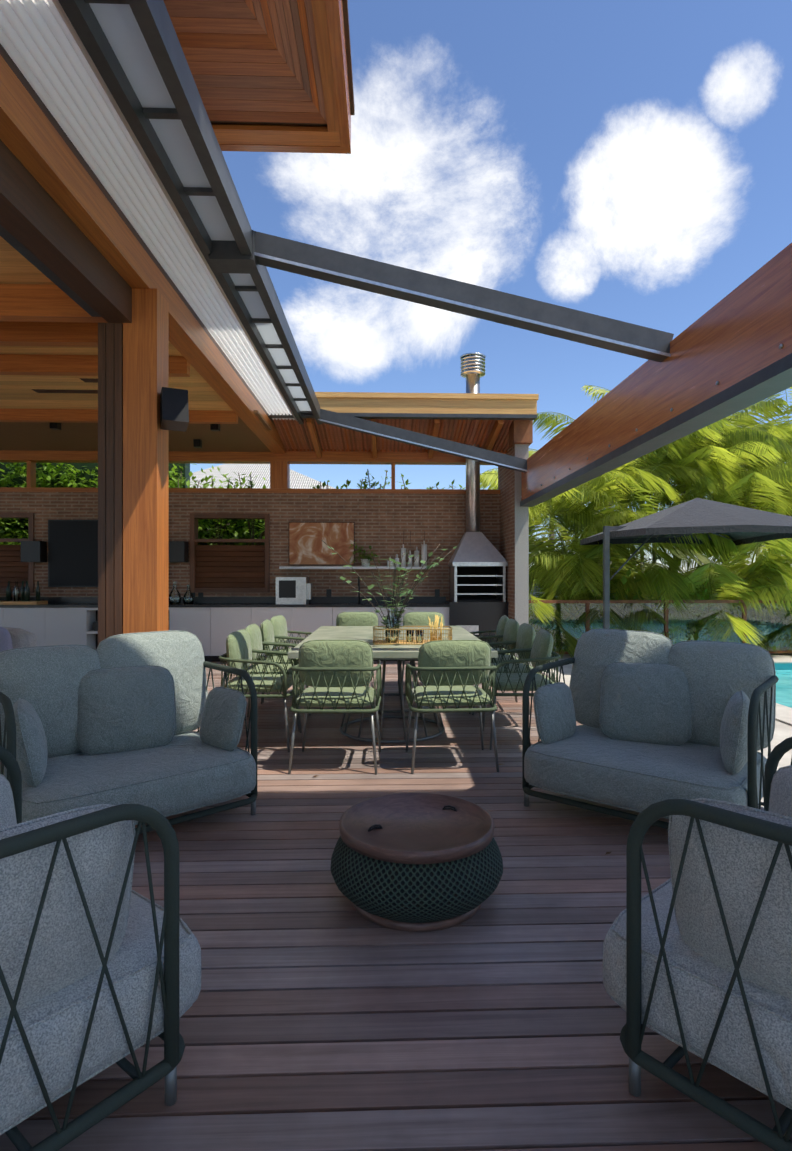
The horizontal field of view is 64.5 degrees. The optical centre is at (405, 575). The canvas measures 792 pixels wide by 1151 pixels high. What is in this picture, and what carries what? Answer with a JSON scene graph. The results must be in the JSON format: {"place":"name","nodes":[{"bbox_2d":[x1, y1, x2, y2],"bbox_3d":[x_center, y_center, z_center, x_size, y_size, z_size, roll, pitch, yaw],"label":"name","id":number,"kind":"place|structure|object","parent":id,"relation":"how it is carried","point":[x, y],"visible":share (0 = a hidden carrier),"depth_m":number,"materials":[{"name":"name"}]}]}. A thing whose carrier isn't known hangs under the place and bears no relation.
{"place":"outdoors","nodes":[
{"label":"outdoors","id":0,"kind":"place"},
{"bbox_2d":[0,626,36,651],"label":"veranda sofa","id":1,"kind":"object","parent":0,"point":[11,638],"visible":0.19,"depth_m":5.64,"materials":[{"name":"grey fabric"}]},
{"bbox_2d":[0,661,791,1150],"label":"deck floor","id":2,"kind":"structure","parent":0,"point":[320,1013],"depth_m":2.00,"materials":[{"name":"brown wood"}]},
{"bbox_2d":[0,745,200,1150],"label":"armchair","id":3,"kind":"object","parent":2,"relation":"on","point":[100,964],"visible":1,"depth_m":1.44,"materials":[{"name":"grey fabric"}]},
{"bbox_2d":[0,630,256,833],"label":"sofa","id":4,"kind":"object","parent":2,"relation":"on","point":[116,719],"visible":0.96,"depth_m":3.31,"materials":[{"name":"grey fabric"}]},
{"bbox_2d":[0,55,285,644],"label":"timber frame","id":5,"kind":"object","parent":2,"relation":"on","point":[64,228],"visible":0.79,"depth_m":4.30,"materials":[{"name":"brown wood"}]},
{"bbox_2d":[0,44,275,451],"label":"ceiling","id":6,"kind":"structure","parent":5,"relation":"on","point":[48,364],"depth_m":6.31,"materials":[{"name":"brown wood"}]},
{"bbox_2d":[163,0,354,153],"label":"roof eave","id":7,"kind":"object","parent":6,"relation":"on","point":[272,75],"visible":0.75,"depth_m":4.45,"materials":[{"name":"brown wood"}]},
{"bbox_2d":[0,577,449,661],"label":"kitchen counter","id":8,"kind":"object","parent":2,"relation":"on","point":[211,623],"visible":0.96,"depth_m":9.61,"materials":[{"name":"grey stone"}]},
{"bbox_2d":[0,450,505,599],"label":"kitchen wall","id":9,"kind":"structure","parent":2,"relation":"on","point":[55,554],"depth_m":10.20,"materials":[{"name":"brown brick"}]},
{"bbox_2d":[347,542,380,566],"bbox_3d":[-0.678,-0.339,10.091,0.549,0.390,0.247,0,0,-2],"label":"shelf plant","id":10,"kind":"object","parent":9,"relation":"on","point":[365,561],"visible":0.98,"depth_m":10.08,"materials":[{"name":"green plant"}]},
{"bbox_2d":[0,0,791,506],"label":"pergola frame","id":11,"kind":"object","parent":9,"relation":"attached to","point":[112,84],"visible":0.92,"depth_m":3.98,"materials":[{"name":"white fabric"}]},
{"bbox_2d":[268,392,538,458],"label":"roof","id":12,"kind":"structure","parent":9,"relation":"on","point":[483,420],"depth_m":8.86,"materials":[{"name":"brown wood"}]},
{"bbox_2d":[219,612,560,774],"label":"dining chairs","id":13,"kind":"object","parent":2,"relation":"on","point":[335,673],"visible":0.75,"depth_m":4.44,"materials":[{"name":"green fabric"}]},
{"bbox_2d":[288,626,497,742],"bbox_3d":[-0.135,0.951,5.940,1.580,0.749,2.450,0,0,-2],"label":"dining table","id":14,"kind":"object","parent":2,"relation":"on","point":[398,653],"visible":0.38,"depth_m":5.62,"materials":[{"name":"grey wood"}]},
{"bbox_2d":[321,539,456,644],"bbox_3d":[-0.128,0.140,5.361,1.155,0.872,0.928,0,0,-2],"label":"plant centerpiece","id":15,"kind":"object","parent":14,"relation":"on","point":[392,632],"visible":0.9,"depth_m":5.30,"materials":[{"name":"green plant"}]},
{"bbox_2d":[331,793,502,931],"bbox_3d":[0.044,1.164,2.599,0.710,0.324,0.710,0,0,-2],"label":"coffee table","id":16,"kind":"object","parent":2,"relation":"on","point":[417,862],"visible":1,"depth_m":2.37,"materials":[{"name":"brown wood"}]},
{"bbox_2d":[445,353,508,648],"bbox_3d":[1.108,-1.121,9.963,0.910,4.895,0.710,0,0,-2],"label":"barbecue grill","id":17,"kind":"object","parent":2,"relation":"on","point":[477,563],"visible":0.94,"depth_m":9.87,"materials":[{"name":"grey metal"}]},
{"bbox_2d":[522,629,778,828],"bbox_3d":[1.337,0.834,3.492,1.197,0.984,0.913,0,0,39],"label":"sofa","id":18,"kind":"object","parent":2,"relation":"on","point":[660,717],"visible":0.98,"depth_m":3.46,"materials":[{"name":"grey fabric"}]},
{"bbox_2d":[603,737,791,1150],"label":"armchair","id":19,"kind":"object","parent":2,"relation":"on","point":[697,953],"visible":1,"depth_m":1.49,"materials":[{"name":"grey fabric"}]},
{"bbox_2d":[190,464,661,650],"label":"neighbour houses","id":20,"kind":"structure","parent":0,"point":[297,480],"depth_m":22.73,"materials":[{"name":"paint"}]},
{"bbox_2d":[190,0,791,572],"label":"sky","id":21,"kind":"structure","parent":0,"point":[629,161],"materials":[{"name":"blue"}]},
{"bbox_2d":[498,420,532,662],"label":"kitchen end wall","id":22,"kind":"structure","parent":0,"point":[514,534],"depth_m":9.13,"materials":[{"name":"grey paint"}]},
{"bbox_2d":[529,653,791,807],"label":"terrace paving","id":23,"kind":"structure","parent":0,"point":[783,719],"depth_m":6.57,"materials":[{"name":"stone"}]},
{"bbox_2d":[529,600,791,653],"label":"garden wall","id":24,"kind":"structure","parent":23,"relation":"on","point":[587,611],"depth_m":11.52,"materials":[{"name":"clear"}]},
{"bbox_2d":[529,568,791,651],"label":"shrubs","id":25,"kind":"object","parent":23,"relation":"on","point":[696,636],"visible":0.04,"depth_m":12.02,"materials":[{"name":"green plant"}]},
{"bbox_2d":[580,498,791,628],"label":"cantilever umbrella","id":26,"kind":"object","parent":23,"relation":"on","point":[738,525],"visible":0.92,"depth_m":9.73,"materials":[{"name":"fabric"}]},
{"bbox_2d":[662,592,789,648],"bbox_3d":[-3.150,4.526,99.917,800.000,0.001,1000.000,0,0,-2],"label":"ground","id":27,"kind":"structure","parent":0,"point":[717,639],"depth_m":48.51,"materials":[{"name":"green plant"}]},
{"bbox_2d":[0,462,465,544],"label":"trees behind kitchen","id":28,"kind":"object","parent":27,"relation":"on","point":[63,475],"visible":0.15,"depth_m":11.71,"materials":[{"name":"green plant"}]},
{"bbox_2d":[480,385,791,657],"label":"palms","id":29,"kind":"object","parent":27,"relation":"on","point":[728,460],"visible":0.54,"depth_m":12.49,"materials":[{"name":"green plant"}]},
{"bbox_2d":[530,457,781,597],"bbox_3d":[10.785,-0.741,27.159,12.790,10.586,7.428,0,0,29],"label":"dark tree","id":30,"kind":"object","parent":27,"relation":"on","point":[638,547],"depth_m":27.00,"materials":[{"name":"green plant"}]},
{"bbox_2d":[775,670,791,707],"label":"pool water","id":31,"kind":"structure","parent":0,"point":[784,690],"depth_m":8.86,"materials":[{"name":"teal liquid"}]}
]}

